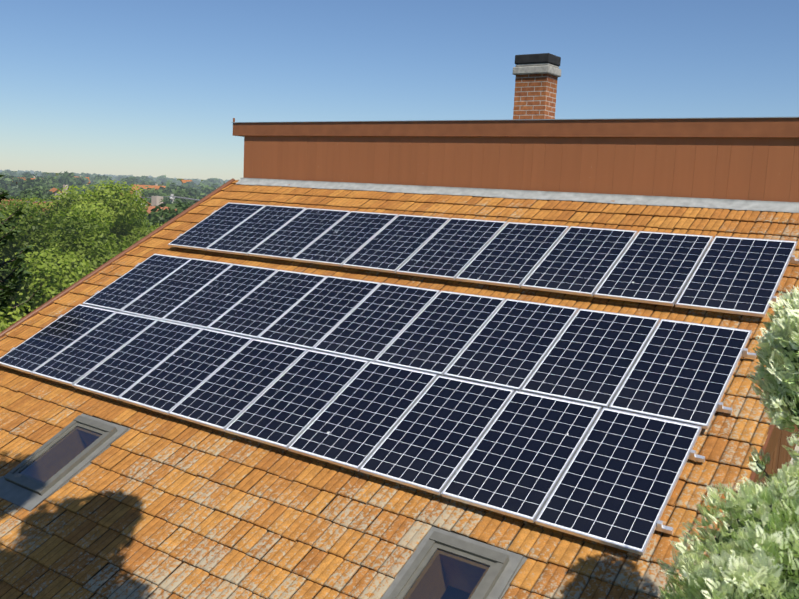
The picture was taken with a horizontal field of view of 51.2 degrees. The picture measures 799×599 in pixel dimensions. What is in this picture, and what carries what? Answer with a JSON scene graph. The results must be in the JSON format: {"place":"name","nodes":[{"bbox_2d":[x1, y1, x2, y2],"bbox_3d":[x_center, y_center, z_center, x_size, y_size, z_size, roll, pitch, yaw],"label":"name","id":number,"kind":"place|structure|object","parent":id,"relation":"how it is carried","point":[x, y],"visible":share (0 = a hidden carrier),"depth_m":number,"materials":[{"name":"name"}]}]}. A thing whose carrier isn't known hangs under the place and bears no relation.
{"place":"outdoors","nodes":[
{"label":"outdoors","id":0,"kind":"place"},
{"bbox_2d":[0,201,131,325],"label":"tree","id":1,"kind":"object","parent":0,"point":[65,269],"depth_m":20.16,"materials":[{"name":"green plant"}]},
{"bbox_2d":[0,180,165,282],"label":"oak tree","id":2,"kind":"object","parent":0,"point":[114,212],"depth_m":27.08,"materials":[{"name":"green plant"}]},
{"bbox_2d":[2,170,224,196],"bbox_3d":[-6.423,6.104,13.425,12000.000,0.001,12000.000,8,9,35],"label":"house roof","id":3,"kind":"structure","parent":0,"point":[129,192],"depth_m":3598.47,"materials":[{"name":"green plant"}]},
{"bbox_2d":[0,300,33,331],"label":"tree","id":4,"kind":"object","parent":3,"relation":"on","point":[4,324],"visible":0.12,"depth_m":16.36,"materials":[{"name":"green plant"}]},
{"bbox_2d":[0,175,46,324],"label":"spruce","id":5,"kind":"object","parent":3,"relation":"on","point":[14,277],"depth_m":17.05,"materials":[{"name":"green plant"}]},
{"bbox_2d":[0,193,63,217],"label":"house","id":6,"kind":"structure","parent":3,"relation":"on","point":[33,202],"depth_m":58.43,"materials":[{"name":"beige"}]},
{"bbox_2d":[49,185,67,196],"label":"house","id":7,"kind":"structure","parent":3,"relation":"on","point":[53,190],"depth_m":122.02,"materials":[{"name":"beige"}]},
{"bbox_2d":[0,185,203,249],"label":"trees","id":8,"kind":"object","parent":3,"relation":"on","point":[155,215],"depth_m":59.31,"materials":[{"name":"green plant"}]},
{"bbox_2d":[0,169,228,199],"bbox_3d":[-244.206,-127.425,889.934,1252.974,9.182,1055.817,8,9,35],"label":"tree foliage","id":9,"kind":"object","parent":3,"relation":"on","point":[202,189],"visible":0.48,"depth_m":211.32,"materials":[{"name":"green plant"}]},
{"bbox_2d":[169,194,174,203],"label":"utility pole","id":10,"kind":"object","parent":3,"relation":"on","point":[172,199],"visible":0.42,"depth_m":59.19,"materials":[{"name":"grey concrete"}]},
{"bbox_2d":[23,196,199,201],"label":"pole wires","id":11,"kind":"object","parent":10,"relation":"attached to","point":[163,196],"visible":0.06,"depth_m":58.77,"materials":[{"name":"grey metal"}]},
{"bbox_2d":[788,438,798,467],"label":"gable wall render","id":12,"kind":"object","parent":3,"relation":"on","point":[796,449],"depth_m":9.67,"materials":[{"name":"beige paint"}]},
{"bbox_2d":[121,190,150,205],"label":"house","id":13,"kind":"structure","parent":0,"point":[143,200],"depth_m":114.91,"materials":[{"name":"beige"}]},
{"bbox_2d":[130,183,165,193],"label":"house","id":14,"kind":"structure","parent":0,"point":[156,186],"depth_m":240.87,"materials":[{"name":"orange"}]},
{"bbox_2d":[122,196,175,212],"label":"house","id":15,"kind":"structure","parent":0,"point":[155,200],"depth_m":51.85,"materials":[{"name":"beige"}]},
{"bbox_2d":[0,0,798,180],"label":"sky","id":16,"kind":"structure","parent":0,"point":[155,88],"materials":[{"name":"blue"}]},
{"bbox_2d":[657,285,798,598],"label":"shrub","id":17,"kind":"object","parent":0,"point":[765,501],"depth_m":4.45,"materials":[{"name":"green plant"}]},
{"bbox_2d":[763,420,798,486],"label":"wall","id":18,"kind":"structure","parent":0,"point":[781,455],"depth_m":8.81,"materials":[{"name":"brown wood"}]},
{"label":"rendered house walls","id":19,"kind":"object","parent":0,"visible":0},
{"bbox_2d":[0,185,798,598],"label":"roof deck","id":20,"kind":"structure","parent":19,"relation":"on","point":[266,473],"depth_m":9.27,"materials":[{"name":"brown wood"}]},
{"bbox_2d":[0,178,234,337],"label":"verge trim","id":21,"kind":"structure","parent":20,"relation":"attached to","point":[86,277],"depth_m":15.25,"materials":[{"name":"brown wood"}]},
{"bbox_2d":[0,180,798,598],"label":"roof tiles","id":22,"kind":"object","parent":20,"relation":"on","point":[248,556],"visible":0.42,"depth_m":8.89,"materials":[{"name":"tile"}]},
{"bbox_2d":[0,413,130,510],"bbox_3d":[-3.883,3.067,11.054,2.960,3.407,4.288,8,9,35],"label":"skylight","id":23,"kind":"object","parent":22,"relation":"attached to","point":[64,456],"visible":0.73,"depth_m":10.26,"materials":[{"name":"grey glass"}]},
{"bbox_2d":[0,202,796,555],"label":"pv frames","id":24,"kind":"object","parent":22,"relation":"on","point":[506,402],"visible":0.75,"depth_m":10.23,"materials":[{"name":"silver metal"}]},
{"bbox_2d":[0,203,795,550],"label":"solar panels","id":25,"kind":"object","parent":24,"relation":"in","point":[436,353],"visible":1,"depth_m":10.24,"materials":[{"name":"blue glass"}]},
{"bbox_2d":[0,203,794,548],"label":"photovoltaic cells","id":26,"kind":"object","parent":25,"relation":"on","point":[278,393],"visible":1,"depth_m":10.30,"materials":[{"name":"blue glass"}]},
{"bbox_2d":[10,210,798,533],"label":"pv rails","id":27,"kind":"object","parent":22,"relation":"on","point":[694,456],"visible":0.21,"depth_m":8.24,"materials":[{"name":"silver metal"}]},
{"bbox_2d":[381,526,527,598],"bbox_3d":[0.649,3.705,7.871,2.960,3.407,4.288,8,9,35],"label":"skylight","id":28,"kind":"object","parent":22,"relation":"attached to","point":[441,564],"visible":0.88,"depth_m":7.37,"materials":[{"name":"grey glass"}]},
{"bbox_2d":[236,178,798,212],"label":"roof flashing","id":29,"kind":"object","parent":22,"relation":"on","point":[772,206],"depth_m":13.35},
{"bbox_2d":[750,409,783,497],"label":"verge trim","id":30,"kind":"structure","parent":20,"relation":"attached to","point":[773,436],"depth_m":7.94,"materials":[{"name":"brown wood"}]},
{"bbox_2d":[243,136,798,201],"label":"wall cladding","id":31,"kind":"structure","parent":19,"relation":"on","point":[762,169],"depth_m":13.37,"materials":[{"name":"brown wood"}]},
{"bbox_2d":[231,117,798,137],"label":"roof fascia","id":32,"kind":"structure","parent":31,"relation":"on","point":[760,127],"depth_m":13.32,"materials":[{"name":"brown metal"}]},
{"bbox_2d":[513,74,557,118],"bbox_3d":[2.514,-3.412,15.608,0.640,1.500,0.450,8,9,35],"label":"chimney stack","id":33,"kind":"object","parent":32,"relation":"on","point":[535,96],"visible":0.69,"depth_m":15.38,"materials":[{"name":"brick"}]},
{"bbox_2d":[513,53,560,76],"bbox_3d":[2.558,-4.333,15.485,0.740,0.360,0.550,8,9,35],"label":"chimney cap","id":34,"kind":"object","parent":33,"relation":"on","point":[544,63],"visible":0.96,"depth_m":15.27,"materials":[{"name":"grey concrete"}]}
]}

